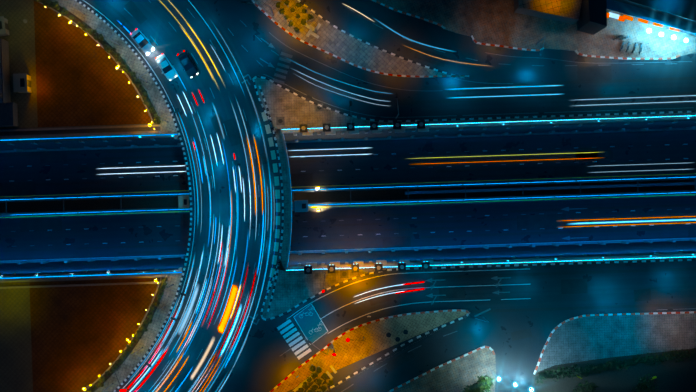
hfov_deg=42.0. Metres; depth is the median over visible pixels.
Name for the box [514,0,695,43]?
buildings
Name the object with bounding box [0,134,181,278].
trench led strips
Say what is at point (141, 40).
silver car
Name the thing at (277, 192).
ring markings
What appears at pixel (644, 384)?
tree
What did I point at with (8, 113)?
building
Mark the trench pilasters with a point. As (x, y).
(366, 138)
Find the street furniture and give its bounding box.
[73,1,695,391]
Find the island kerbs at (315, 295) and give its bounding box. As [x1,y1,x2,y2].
[252,0,695,391]
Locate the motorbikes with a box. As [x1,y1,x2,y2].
[613,35,641,53]
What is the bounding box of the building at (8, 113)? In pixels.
[0,38,17,126]
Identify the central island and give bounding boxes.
[0,0,181,391]
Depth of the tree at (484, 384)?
146.21 m
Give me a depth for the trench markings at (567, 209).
156.87 m
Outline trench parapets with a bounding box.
[282,114,695,273]
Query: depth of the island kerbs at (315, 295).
149.72 m
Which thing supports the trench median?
on the trench road at (150, 263)
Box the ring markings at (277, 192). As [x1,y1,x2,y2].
[83,0,279,391]
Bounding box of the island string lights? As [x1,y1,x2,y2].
[45,7,158,391]
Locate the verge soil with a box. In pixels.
[531,348,695,391]
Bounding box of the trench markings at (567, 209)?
[0,144,695,260]
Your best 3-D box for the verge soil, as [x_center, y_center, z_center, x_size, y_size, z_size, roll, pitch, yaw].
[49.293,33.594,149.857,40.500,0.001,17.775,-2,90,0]
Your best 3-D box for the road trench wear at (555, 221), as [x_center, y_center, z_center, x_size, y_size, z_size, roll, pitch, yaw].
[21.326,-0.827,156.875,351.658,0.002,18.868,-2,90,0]
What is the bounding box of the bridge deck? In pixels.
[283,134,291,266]
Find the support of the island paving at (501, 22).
on the road at (264, 366)
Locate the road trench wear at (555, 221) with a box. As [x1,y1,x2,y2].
[0,131,695,258]
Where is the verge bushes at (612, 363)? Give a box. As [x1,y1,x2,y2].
[535,348,695,383]
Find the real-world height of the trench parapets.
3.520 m
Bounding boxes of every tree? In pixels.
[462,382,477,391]
[469,375,494,391]
[571,380,599,391]
[632,374,657,391]
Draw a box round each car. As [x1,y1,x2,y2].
[130,28,153,54]
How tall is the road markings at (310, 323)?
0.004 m
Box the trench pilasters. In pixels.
[0,121,695,274]
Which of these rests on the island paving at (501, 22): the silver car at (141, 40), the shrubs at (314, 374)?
the shrubs at (314, 374)
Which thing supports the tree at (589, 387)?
on the verge soil
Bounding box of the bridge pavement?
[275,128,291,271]
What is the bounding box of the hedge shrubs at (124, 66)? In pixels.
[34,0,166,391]
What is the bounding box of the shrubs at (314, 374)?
[274,0,333,391]
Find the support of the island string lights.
on the central island
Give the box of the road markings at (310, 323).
[228,5,695,391]
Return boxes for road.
[0,119,695,278]
[79,0,695,391]
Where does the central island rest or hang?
on the road at (264, 366)
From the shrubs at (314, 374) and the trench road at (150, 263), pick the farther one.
the trench road at (150, 263)
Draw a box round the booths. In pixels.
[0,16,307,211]
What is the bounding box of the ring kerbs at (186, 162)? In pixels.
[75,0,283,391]
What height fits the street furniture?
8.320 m
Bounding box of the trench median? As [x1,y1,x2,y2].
[0,177,695,215]
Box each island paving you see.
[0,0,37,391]
[251,0,695,391]
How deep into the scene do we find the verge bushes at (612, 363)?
149.28 m

